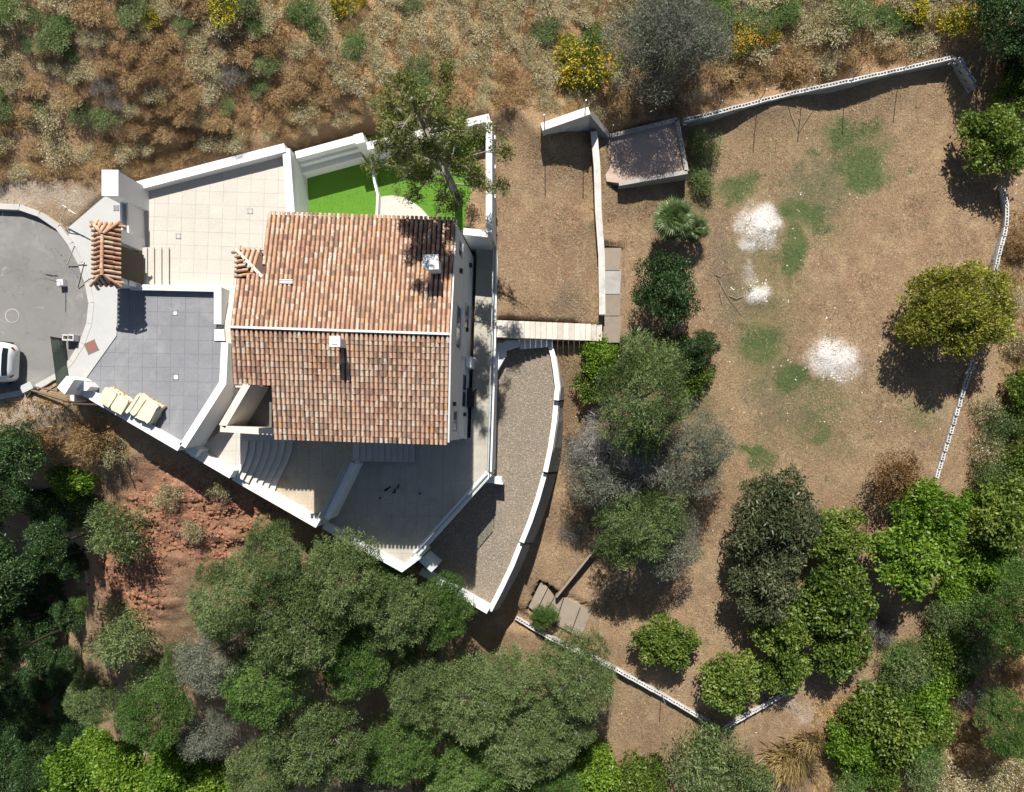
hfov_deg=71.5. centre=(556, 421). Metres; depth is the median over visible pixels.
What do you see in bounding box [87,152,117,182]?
scrub bush
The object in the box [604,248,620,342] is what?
concrete path
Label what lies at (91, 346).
drain lid
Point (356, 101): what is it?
scrub bush
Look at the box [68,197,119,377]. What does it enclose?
pavement
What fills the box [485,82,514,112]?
scrub bush
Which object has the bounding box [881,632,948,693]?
shrub
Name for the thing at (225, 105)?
scrub bush
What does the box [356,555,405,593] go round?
grove tree
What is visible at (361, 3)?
shrub
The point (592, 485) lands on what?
grey tree
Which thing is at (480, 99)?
scrub bush
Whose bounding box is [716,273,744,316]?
fallen branch
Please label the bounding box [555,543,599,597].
concrete wall
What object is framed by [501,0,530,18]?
scrub bush
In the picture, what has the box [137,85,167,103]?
scrub bush
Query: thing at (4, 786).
ravine tree
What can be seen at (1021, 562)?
shrub
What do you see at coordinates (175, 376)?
drain lid
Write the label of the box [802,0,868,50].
shrub
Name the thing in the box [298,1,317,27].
scrub bush
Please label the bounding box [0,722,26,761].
ravine tree
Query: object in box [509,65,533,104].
scrub bush
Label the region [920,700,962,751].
shrub
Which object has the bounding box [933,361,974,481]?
block wall
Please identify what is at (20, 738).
ravine tree
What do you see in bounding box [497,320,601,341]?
garden steps
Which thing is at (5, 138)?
scrub bush
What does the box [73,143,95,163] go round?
scrub bush
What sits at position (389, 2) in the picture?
scrub bush
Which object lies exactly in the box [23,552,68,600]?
ravine tree
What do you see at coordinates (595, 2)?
scrub bush
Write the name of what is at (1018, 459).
shrub
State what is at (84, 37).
scrub bush
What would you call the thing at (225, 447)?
terrace
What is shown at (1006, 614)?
border tree
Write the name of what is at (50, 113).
scrub bush
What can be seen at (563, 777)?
grove tree
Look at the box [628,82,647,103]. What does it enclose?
scrub bush
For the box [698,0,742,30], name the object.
shrub
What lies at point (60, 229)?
kerb
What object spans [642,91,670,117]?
scrub bush
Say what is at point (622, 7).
scrub bush
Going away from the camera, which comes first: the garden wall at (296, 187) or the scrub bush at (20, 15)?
the scrub bush at (20, 15)
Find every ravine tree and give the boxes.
[0,483,29,521]
[0,530,84,611]
[0,594,18,638]
[0,626,66,690]
[0,670,51,719]
[0,674,24,731]
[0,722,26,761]
[0,736,35,785]
[0,765,8,791]
[1,700,45,759]
[6,751,52,791]
[8,587,63,640]
[11,487,64,527]
[16,659,63,700]
[18,621,59,675]
[19,515,98,575]
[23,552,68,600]
[28,710,71,754]
[43,645,84,685]
[45,593,85,633]
[48,682,87,718]
[54,498,91,533]
[54,542,88,581]
[58,710,91,745]
[61,665,125,727]
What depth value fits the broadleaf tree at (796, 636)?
38.27 m
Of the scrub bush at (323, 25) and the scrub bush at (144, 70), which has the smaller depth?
the scrub bush at (144, 70)
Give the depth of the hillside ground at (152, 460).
36.88 m
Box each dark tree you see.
[0,419,50,500]
[0,496,8,532]
[0,562,8,619]
[964,0,1023,60]
[999,42,1023,80]
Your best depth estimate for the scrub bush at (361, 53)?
30.43 m
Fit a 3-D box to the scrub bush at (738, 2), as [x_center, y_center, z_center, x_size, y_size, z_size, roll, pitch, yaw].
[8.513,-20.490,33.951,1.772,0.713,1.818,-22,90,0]
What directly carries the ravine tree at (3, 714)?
on the hillside ground at (152, 460)
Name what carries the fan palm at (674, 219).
on the hillside ground at (152, 460)
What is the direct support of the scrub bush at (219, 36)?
on the hillside ground at (152, 460)
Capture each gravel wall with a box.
[419,566,489,613]
[489,340,563,611]
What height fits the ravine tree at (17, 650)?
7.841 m
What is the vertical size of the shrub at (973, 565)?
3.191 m
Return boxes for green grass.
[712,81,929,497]
[717,81,938,493]
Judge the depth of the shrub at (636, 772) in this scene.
42.00 m
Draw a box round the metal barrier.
[56,205,75,230]
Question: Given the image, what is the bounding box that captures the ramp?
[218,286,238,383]
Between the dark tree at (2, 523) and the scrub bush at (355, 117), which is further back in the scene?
the dark tree at (2, 523)
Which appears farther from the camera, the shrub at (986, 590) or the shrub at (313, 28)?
the shrub at (986, 590)
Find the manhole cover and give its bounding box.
[5,309,18,322]
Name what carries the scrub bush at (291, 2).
on the hillside ground at (152, 460)
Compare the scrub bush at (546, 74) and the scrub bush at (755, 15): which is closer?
the scrub bush at (546, 74)
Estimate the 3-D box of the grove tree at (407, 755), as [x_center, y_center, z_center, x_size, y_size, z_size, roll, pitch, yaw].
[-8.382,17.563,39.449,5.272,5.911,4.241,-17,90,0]
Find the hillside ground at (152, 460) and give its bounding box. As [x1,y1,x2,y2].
[0,0,1023,791]
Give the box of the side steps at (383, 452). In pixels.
[353,439,414,461]
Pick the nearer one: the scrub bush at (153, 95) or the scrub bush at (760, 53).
the scrub bush at (153, 95)
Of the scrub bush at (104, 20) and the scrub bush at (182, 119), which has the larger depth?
the scrub bush at (182, 119)
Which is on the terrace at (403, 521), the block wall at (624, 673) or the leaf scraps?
the leaf scraps
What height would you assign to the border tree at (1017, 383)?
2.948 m
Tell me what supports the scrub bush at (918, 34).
on the hillside ground at (152, 460)
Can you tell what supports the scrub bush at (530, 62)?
on the hillside ground at (152, 460)
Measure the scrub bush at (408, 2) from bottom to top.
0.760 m
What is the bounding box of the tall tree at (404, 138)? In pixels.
[360,52,525,219]
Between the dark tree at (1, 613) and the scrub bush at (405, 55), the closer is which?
the scrub bush at (405, 55)
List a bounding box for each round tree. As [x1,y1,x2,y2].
[629,609,704,672]
[696,646,765,717]
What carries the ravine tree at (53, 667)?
on the hillside ground at (152, 460)
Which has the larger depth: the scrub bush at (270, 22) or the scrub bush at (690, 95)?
the scrub bush at (690, 95)
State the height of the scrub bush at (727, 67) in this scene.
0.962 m
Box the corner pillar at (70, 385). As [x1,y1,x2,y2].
[57,376,98,394]
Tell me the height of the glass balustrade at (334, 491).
0.830 m
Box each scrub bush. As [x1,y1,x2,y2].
[0,0,31,29]
[0,32,15,50]
[0,42,28,75]
[0,69,24,94]
[0,96,13,123]
[0,131,16,156]
[0,162,14,185]
[4,162,33,184]
[6,93,36,120]
[14,138,42,160]
[15,35,34,55]
[17,74,50,99]
[19,3,50,26]
[22,93,69,137]
[27,157,58,185]
[28,38,52,57]
[32,127,78,173]
[34,0,78,16]
[34,9,72,57]
[36,54,58,72]
[48,58,72,79]
[56,162,80,178]
[57,79,90,110]
[60,44,78,61]
[61,0,103,26]
[63,55,99,86]
[64,100,101,126]
[73,26,92,44]
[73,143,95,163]
[74,156,98,182]
[85,27,109,48]
[86,76,115,96]
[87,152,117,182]
[90,107,124,134]
[91,7,117,29]
[91,55,121,77]
[92,135,120,157]
[99,38,123,56]
[102,93,127,110]
[104,141,135,167]
[108,14,138,39]
[109,0,154,31]
[114,35,141,63]
[114,164,131,175]
[116,73,141,95]
[119,101,141,118]
[119,118,153,140]
[124,19,151,44]
[125,155,153,177]
[128,51,165,83]
[132,136,155,157]
[135,105,154,121]
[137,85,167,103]
[143,23,182,61]
[144,122,182,143]
[146,0,171,24]
[148,152,171,172]
[150,98,179,116]
[157,47,184,84]
[163,0,189,6]
[164,0,185,16]
[166,149,187,169]
[167,106,194,127]
[168,9,199,40]
[172,64,194,88]
[172,80,202,112]
[173,126,198,144]
[176,141,204,158]
[179,0,210,22]
[179,21,214,53]
[180,43,217,81]
[187,112,209,128]
[192,133,226,152]
[197,68,223,107]
[201,0,244,40]
[204,106,231,134]
[209,44,230,67]
[211,26,235,46]
[215,32,258,69]
[215,129,249,156]
[216,56,250,95]
[218,91,234,116]
[220,0,263,18]
[231,104,253,125]
[233,57,261,79]
[236,21,262,41]
[247,26,287,57]
[247,51,286,76]
[247,77,270,98]
[252,0,285,34]
[260,84,288,112]
[260,110,284,134]
[260,124,277,142]
[272,69,312,101]
[273,124,288,141]
[275,100,296,123]
[280,1,298,23]
[281,38,311,59]
[285,123,301,139]
[289,98,323,125]
[291,53,325,86]
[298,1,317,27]
[300,121,320,135]
[305,8,338,48]
[309,0,334,17]
[311,76,342,105]
[313,106,333,125]
[316,36,339,61]
[323,49,358,87]
[329,110,356,128]
[335,1,355,24]
[336,14,355,37]
[337,70,373,98]
[338,34,355,59]
[346,15,375,49]
[346,94,367,112]
[348,111,364,124]
[351,2,372,21]
[355,46,372,66]
[364,32,389,63]
[365,49,396,86]
[367,86,397,111]
[368,1,402,44]
[368,105,386,123]
[376,0,404,14]
[382,65,400,86]
[391,28,416,63]
[396,0,425,16]
[399,4,434,44]
[402,49,437,87]
[415,39,434,57]
[428,2,454,25]
[428,16,460,59]
[429,68,456,95]
[442,76,473,114]
[445,53,463,74]
[446,0,475,21]
[454,16,476,42]
[459,48,478,69]
[460,63,479,87]
[462,18,499,67]
[471,92,490,111]
[473,0,489,9]
[475,0,512,39]
[475,54,497,80]
[476,72,498,98]
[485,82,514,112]
[492,55,521,93]
[495,22,521,54]
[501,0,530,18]
[506,5,525,29]
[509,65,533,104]
[517,32,542,59]
[518,51,539,71]
[522,16,563,47]
[528,55,560,89]
[531,0,564,26]
[533,82,555,114]
[537,39,563,66]
[550,96,563,113]
[552,0,580,10]
[552,60,566,81]
[553,6,571,30]
[555,31,593,63]
[561,82,579,104]
[563,97,577,113]
[565,0,596,27]
[573,58,600,94]
[576,85,599,109]
[579,0,605,9]
[589,102,605,120]
[590,19,622,54]
[603,64,625,96]
[603,85,627,113]
[604,0,644,20]
[612,44,640,76]
[616,97,644,127]
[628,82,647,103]
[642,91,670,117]
[653,80,677,101]
[657,52,705,97]
[664,95,683,115]
[679,75,706,102]
[706,52,747,87]
[723,0,753,29]
[727,0,749,7]
[733,0,778,39]
[735,31,781,64]
[737,63,761,82]
[750,0,791,13]
[751,53,781,78]
[764,25,789,50]
[776,0,806,20]
[778,37,823,83]
[789,9,826,49]
[805,0,823,15]
[806,39,827,55]
[808,44,845,78]
[810,19,840,40]
[817,0,842,26]
[827,0,872,20]
[833,25,859,44]
[836,42,859,64]
[857,33,879,54]
[862,6,906,49]
[873,30,905,59]
[882,0,916,13]
[895,5,914,31]
[897,15,945,60]
[913,12,936,30]
[926,0,953,20]
[930,13,952,37]
[944,0,970,23]
[960,12,990,39]
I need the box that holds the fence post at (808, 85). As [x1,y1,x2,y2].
[790,77,819,93]
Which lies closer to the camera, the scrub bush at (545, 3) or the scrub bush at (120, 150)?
the scrub bush at (120, 150)
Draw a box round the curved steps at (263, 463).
[236,440,292,490]
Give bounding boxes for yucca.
[622,326,646,349]
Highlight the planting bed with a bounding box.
[465,145,485,229]
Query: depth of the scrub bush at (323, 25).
29.78 m
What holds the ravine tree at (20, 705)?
on the hillside ground at (152, 460)
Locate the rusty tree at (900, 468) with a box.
[867,445,928,508]
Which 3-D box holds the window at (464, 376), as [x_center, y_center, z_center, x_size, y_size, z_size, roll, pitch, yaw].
[-4.281,-1.431,33.005,0.070,1.690,1.621,2,90,0]
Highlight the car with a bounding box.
[0,341,19,383]
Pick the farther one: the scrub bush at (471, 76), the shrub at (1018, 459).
the shrub at (1018, 459)
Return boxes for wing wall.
[418,550,441,571]
[484,475,503,484]
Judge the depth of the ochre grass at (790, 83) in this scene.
35.31 m
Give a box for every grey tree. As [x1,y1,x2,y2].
[559,430,652,515]
[624,493,704,582]
[633,392,741,499]
[662,0,735,75]
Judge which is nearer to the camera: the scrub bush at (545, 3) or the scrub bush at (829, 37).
the scrub bush at (545, 3)
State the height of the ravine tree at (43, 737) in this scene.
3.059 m
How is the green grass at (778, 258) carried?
on the hillside ground at (152, 460)
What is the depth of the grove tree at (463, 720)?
37.03 m
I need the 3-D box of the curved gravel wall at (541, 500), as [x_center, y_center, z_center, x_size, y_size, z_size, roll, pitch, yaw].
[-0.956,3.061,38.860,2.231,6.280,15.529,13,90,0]
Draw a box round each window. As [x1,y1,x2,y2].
[453,410,457,431]
[455,303,461,350]
[459,238,462,260]
[462,374,467,407]
[464,301,470,327]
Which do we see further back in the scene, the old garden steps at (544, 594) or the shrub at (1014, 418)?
the old garden steps at (544, 594)
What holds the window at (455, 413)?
in the house
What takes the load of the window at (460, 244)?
in the house
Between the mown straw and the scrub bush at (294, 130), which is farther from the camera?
the mown straw
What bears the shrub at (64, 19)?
on the hillside ground at (152, 460)
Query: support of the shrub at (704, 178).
on the hillside ground at (152, 460)
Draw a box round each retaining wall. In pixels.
[540,107,590,135]
[589,110,609,139]
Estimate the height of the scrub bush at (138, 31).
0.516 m
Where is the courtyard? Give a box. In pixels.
[87,288,225,448]
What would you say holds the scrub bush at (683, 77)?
on the hillside ground at (152, 460)
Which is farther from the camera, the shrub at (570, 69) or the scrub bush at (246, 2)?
the shrub at (570, 69)
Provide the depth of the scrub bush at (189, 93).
29.46 m
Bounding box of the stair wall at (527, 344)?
[498,339,548,348]
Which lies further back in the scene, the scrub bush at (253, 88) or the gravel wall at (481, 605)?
the gravel wall at (481, 605)
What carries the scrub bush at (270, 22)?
on the hillside ground at (152, 460)
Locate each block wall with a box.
[515,616,715,726]
[681,55,956,126]
[723,689,787,729]
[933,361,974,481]
[951,57,976,93]
[984,188,1008,297]
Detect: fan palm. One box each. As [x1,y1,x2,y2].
[651,195,695,243]
[685,214,710,244]
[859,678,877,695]
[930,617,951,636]
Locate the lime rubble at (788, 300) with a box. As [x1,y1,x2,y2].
[729,192,893,421]
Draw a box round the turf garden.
[307,128,485,237]
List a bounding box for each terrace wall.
[190,452,238,477]
[232,477,328,527]
[322,521,430,571]
[324,462,363,519]
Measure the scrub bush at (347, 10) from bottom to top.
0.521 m
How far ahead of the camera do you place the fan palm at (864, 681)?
40.50 m
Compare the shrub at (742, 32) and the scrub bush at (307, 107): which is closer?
the scrub bush at (307, 107)
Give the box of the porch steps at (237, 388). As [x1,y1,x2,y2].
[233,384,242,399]
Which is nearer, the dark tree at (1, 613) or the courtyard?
the courtyard
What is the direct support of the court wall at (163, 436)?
on the hillside ground at (152, 460)
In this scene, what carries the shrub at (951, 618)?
on the hillside ground at (152, 460)
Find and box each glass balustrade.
[317,461,349,519]
[412,474,487,556]
[487,242,495,470]
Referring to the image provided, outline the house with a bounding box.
[229,211,476,444]
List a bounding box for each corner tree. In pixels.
[953,98,1023,179]
[987,58,1023,113]
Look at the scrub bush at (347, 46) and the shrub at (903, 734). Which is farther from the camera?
the shrub at (903, 734)
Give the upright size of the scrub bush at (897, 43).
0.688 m
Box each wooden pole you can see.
[29,389,70,400]
[33,386,58,391]
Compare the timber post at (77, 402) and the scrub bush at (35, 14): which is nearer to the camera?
the scrub bush at (35, 14)
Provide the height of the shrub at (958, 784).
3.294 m
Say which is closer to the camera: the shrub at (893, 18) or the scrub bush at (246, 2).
the scrub bush at (246, 2)
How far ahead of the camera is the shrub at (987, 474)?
38.09 m
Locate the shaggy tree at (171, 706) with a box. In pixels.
[110,669,196,753]
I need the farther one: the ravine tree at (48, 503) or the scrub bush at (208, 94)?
the ravine tree at (48, 503)
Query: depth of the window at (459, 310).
30.36 m
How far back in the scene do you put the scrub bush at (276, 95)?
30.37 m
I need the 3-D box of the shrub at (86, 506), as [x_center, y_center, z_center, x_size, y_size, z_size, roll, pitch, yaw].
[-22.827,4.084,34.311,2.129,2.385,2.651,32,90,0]
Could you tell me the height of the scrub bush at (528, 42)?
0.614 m
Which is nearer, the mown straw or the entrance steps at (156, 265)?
the entrance steps at (156, 265)
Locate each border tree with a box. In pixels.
[965,470,1023,551]
[969,557,1023,661]
[972,685,1023,761]
[1002,362,1023,417]
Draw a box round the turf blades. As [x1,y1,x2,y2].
[307,136,482,230]
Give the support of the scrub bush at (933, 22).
on the hillside ground at (152, 460)
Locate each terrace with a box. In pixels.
[205,429,287,468]
[275,437,362,522]
[329,249,492,562]
[417,347,556,611]
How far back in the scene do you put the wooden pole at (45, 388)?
30.30 m
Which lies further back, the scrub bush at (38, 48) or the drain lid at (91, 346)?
the drain lid at (91, 346)
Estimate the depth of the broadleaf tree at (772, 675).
39.16 m
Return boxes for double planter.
[120,203,145,250]
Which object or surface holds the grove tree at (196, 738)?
on the hillside ground at (152, 460)
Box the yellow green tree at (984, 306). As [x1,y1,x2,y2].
[892,258,1021,360]
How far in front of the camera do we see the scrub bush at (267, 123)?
30.77 m
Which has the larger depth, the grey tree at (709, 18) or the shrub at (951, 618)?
the shrub at (951, 618)
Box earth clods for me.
[86,466,293,632]
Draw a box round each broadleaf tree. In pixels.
[723,520,806,626]
[728,461,826,583]
[747,580,815,668]
[758,643,814,696]
[795,552,882,640]
[805,505,873,568]
[809,607,875,683]
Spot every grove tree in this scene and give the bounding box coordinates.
[159,638,216,686]
[171,612,250,701]
[172,696,240,763]
[184,547,276,645]
[209,638,319,729]
[222,735,303,791]
[240,512,307,601]
[242,576,351,676]
[256,691,371,791]
[302,526,385,633]
[313,617,395,702]
[330,592,385,641]
[338,739,404,791]
[344,569,442,651]
[354,709,444,788]
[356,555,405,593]
[380,633,453,733]
[404,568,478,650]
[411,750,466,791]
[417,650,514,750]
[424,732,514,791]
[468,761,519,791]
[470,641,552,713]
[479,690,580,791]
[509,751,583,791]
[517,684,600,760]
[539,622,618,723]
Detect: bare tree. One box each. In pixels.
[567,396,679,502]
[598,0,739,111]
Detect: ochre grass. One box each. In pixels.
[754,734,833,790]
[778,72,801,90]
[783,727,829,762]
[821,65,839,82]
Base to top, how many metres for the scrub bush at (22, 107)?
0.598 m
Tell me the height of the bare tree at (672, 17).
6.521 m
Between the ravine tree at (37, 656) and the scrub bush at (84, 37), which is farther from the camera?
the ravine tree at (37, 656)
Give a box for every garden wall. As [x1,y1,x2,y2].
[136,143,288,190]
[283,148,308,214]
[295,133,371,177]
[366,114,489,160]
[463,228,492,250]
[486,121,496,246]
[590,131,604,315]
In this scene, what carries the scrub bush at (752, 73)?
on the hillside ground at (152, 460)
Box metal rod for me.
[67,245,75,264]
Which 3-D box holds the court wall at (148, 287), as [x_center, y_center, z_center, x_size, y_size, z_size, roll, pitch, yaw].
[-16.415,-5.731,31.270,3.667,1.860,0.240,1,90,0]
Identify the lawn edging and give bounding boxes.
[370,160,380,217]
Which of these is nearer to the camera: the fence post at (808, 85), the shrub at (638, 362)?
the fence post at (808, 85)
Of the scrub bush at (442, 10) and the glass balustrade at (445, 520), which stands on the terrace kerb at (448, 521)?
the glass balustrade at (445, 520)
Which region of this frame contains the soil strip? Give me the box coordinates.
[208,404,230,440]
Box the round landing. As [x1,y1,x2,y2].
[380,195,428,218]
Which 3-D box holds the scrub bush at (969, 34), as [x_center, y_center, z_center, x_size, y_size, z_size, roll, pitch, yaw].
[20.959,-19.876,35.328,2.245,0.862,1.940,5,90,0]
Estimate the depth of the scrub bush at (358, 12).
30.33 m
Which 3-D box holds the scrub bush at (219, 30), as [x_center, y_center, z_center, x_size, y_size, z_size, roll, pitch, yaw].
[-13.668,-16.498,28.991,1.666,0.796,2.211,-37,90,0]
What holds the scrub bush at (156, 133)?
on the hillside ground at (152, 460)
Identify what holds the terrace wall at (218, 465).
on the hillside ground at (152, 460)
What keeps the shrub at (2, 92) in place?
on the hillside ground at (152, 460)
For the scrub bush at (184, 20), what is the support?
on the hillside ground at (152, 460)
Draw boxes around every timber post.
[61,401,95,403]
[71,403,99,405]
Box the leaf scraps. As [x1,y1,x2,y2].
[379,484,420,498]
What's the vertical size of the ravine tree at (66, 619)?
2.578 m
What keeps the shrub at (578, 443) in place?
on the hillside ground at (152, 460)
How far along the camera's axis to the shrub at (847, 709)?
40.65 m
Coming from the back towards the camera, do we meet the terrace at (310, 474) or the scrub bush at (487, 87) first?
the terrace at (310, 474)
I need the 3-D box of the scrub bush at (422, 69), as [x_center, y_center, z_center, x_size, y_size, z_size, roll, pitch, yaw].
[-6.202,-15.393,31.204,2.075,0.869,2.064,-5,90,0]
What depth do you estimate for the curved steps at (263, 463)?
32.40 m
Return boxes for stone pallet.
[98,385,133,414]
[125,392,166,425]
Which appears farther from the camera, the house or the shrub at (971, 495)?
the shrub at (971, 495)
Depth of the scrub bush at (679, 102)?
35.08 m
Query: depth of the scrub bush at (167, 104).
29.60 m
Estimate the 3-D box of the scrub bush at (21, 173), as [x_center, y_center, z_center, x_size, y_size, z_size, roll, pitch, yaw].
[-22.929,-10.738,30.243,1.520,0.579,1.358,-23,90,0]
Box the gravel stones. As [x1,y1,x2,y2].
[416,347,558,611]
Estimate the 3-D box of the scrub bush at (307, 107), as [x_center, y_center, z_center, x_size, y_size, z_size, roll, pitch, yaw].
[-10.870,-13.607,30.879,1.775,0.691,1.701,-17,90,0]
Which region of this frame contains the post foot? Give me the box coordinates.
[43,277,67,286]
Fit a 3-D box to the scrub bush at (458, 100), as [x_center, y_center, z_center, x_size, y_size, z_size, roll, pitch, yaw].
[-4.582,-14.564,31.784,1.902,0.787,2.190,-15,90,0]
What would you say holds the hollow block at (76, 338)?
on the road
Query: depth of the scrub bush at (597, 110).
34.09 m
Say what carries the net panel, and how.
on the pavement
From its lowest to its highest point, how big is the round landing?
0.260 m
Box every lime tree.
[864,510,966,603]
[885,477,973,548]
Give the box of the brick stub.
[68,395,87,401]
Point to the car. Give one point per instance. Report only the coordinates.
(9, 360)
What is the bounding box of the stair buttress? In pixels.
[497,341,521,371]
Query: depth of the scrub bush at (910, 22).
34.91 m
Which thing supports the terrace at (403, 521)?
on the hillside ground at (152, 460)
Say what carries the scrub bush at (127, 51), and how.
on the hillside ground at (152, 460)
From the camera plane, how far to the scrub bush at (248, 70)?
29.80 m
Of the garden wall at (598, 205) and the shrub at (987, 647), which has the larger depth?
the shrub at (987, 647)
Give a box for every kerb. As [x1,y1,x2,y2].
[0,203,93,399]
[413,470,494,554]
[488,247,497,471]
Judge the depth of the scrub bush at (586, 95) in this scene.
33.69 m
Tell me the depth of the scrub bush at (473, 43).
31.92 m
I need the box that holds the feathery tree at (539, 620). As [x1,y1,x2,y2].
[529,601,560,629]
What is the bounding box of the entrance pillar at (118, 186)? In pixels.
[102,170,148,210]
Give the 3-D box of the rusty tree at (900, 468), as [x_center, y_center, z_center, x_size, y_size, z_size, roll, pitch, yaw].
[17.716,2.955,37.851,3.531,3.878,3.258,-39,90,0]
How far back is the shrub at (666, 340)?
36.48 m
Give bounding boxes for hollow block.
[62,334,73,341]
[67,334,79,341]
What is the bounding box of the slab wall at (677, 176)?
[609,117,688,189]
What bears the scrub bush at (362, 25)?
on the hillside ground at (152, 460)
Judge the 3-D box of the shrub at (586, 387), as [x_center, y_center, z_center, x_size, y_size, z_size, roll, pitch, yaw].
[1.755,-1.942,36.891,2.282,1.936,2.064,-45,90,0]
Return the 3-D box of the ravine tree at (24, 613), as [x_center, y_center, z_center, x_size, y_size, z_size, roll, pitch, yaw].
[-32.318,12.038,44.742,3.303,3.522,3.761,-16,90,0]
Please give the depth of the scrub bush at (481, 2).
31.84 m
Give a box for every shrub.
[0,0,23,26]
[0,85,6,97]
[27,430,52,455]
[29,96,47,116]
[29,771,74,791]
[30,24,64,53]
[37,741,99,791]
[41,465,99,502]
[43,12,76,37]
[59,489,97,532]
[64,422,122,466]
[67,588,87,611]
[68,724,115,767]
[74,597,164,672]
[80,494,158,566]
[88,739,151,791]
[97,436,133,470]
[123,654,169,701]
[127,767,174,791]
[136,1,161,29]
[139,730,205,791]
[148,479,185,512]
[178,519,207,545]
[180,759,236,791]
[198,469,233,501]
[204,0,240,30]
[241,16,268,38]
[280,0,321,26]
[303,14,328,44]
[322,0,359,20]
[338,26,366,63]
[353,0,369,7]
[398,71,436,110]
[546,31,581,64]
[550,33,624,94]
[557,514,593,547]
[559,425,603,469]
[566,735,628,791]
[568,365,608,406]
[578,18,609,47]
[578,334,619,380]
[613,748,672,791]
[614,330,645,356]
[623,348,656,380]
[648,329,683,375]
[657,703,745,791]
[677,358,716,398]
[683,125,725,167]
[687,164,715,196]
[693,448,718,476]
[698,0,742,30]
[718,743,776,791]
[722,9,765,61]
[754,20,783,48]
[769,0,803,29]
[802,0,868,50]
[820,717,883,779]
[824,0,877,35]
[828,763,878,791]
[834,691,892,733]
[841,674,938,768]
[859,754,904,791]
[869,610,899,649]
[869,664,916,716]
[870,0,908,33]
[876,636,919,673]
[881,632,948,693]
[895,0,932,24]
[898,743,949,791]
[899,724,947,777]
[901,671,955,729]
[911,618,979,676]
[915,648,960,695]
[919,594,971,637]
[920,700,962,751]
[920,752,973,791]
[928,2,985,37]
[932,568,978,610]
[936,581,988,628]
[944,660,983,697]
[948,659,994,713]
[949,721,1001,776]
[951,613,1005,676]
[956,511,1001,558]
[956,540,1022,590]
[960,487,1003,530]
[964,755,1015,791]
[965,426,1009,467]
[967,392,1005,425]
[969,445,1018,490]
[976,555,1023,598]
[979,401,1023,451]
[984,743,1023,790]
[987,533,1023,579]
[988,432,1023,480]
[998,328,1023,357]
[999,221,1023,261]
[999,403,1023,436]
[1002,657,1023,700]
[1009,286,1023,316]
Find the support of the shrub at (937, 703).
on the hillside ground at (152, 460)
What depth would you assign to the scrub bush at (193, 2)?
28.54 m
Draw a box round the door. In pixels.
[121,246,143,283]
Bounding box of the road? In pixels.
[0,211,87,393]
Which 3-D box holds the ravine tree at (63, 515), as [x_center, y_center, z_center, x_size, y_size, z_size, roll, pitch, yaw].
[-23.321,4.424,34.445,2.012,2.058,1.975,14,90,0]
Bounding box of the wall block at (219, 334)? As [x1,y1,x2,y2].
[214,329,225,341]
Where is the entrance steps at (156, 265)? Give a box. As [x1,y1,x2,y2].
[133,247,169,284]
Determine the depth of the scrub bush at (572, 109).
33.48 m
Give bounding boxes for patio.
[145,157,286,286]
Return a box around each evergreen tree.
[630,248,704,329]
[665,327,722,370]
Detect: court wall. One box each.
[81,391,187,450]
[130,284,215,291]
[180,342,234,447]
[214,287,229,324]
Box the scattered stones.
[511,61,1022,758]
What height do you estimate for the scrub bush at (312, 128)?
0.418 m
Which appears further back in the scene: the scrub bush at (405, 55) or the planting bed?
the planting bed
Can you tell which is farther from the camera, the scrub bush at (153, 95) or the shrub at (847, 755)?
the shrub at (847, 755)
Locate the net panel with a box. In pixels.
[50,336,68,391]
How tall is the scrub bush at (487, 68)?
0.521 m
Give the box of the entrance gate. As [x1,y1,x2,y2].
[89,219,144,290]
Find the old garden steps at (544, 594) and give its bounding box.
[529,581,591,634]
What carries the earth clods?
on the hillside ground at (152, 460)
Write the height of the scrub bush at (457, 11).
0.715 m
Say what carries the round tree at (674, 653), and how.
on the hillside ground at (152, 460)
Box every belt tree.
[590,328,692,464]
[590,477,691,572]
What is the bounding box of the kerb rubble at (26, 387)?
[20,381,36,392]
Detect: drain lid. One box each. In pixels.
[84,339,98,354]
[114,205,118,210]
[173,374,178,379]
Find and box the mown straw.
[492,55,1023,791]
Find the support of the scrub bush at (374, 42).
on the hillside ground at (152, 460)
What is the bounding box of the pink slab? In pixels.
[605,123,682,185]
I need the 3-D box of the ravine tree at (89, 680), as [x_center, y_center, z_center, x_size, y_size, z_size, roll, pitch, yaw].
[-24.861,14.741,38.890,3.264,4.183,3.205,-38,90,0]
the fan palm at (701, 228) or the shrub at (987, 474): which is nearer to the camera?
the fan palm at (701, 228)
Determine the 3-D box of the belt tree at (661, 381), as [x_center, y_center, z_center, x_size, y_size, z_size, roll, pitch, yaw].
[4.075,-1.263,35.248,5.075,7.251,6.349,22,90,0]
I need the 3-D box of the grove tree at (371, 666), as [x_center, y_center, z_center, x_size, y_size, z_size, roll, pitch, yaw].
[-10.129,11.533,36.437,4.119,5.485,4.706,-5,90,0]
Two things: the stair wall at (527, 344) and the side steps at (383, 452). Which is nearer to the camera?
the side steps at (383, 452)
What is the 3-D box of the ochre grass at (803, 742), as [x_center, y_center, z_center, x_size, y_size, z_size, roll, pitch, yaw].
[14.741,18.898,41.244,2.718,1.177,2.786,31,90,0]
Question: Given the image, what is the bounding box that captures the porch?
[219,383,273,434]
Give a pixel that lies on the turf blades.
(379, 189)
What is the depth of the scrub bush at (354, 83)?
30.51 m
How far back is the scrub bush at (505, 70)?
32.39 m

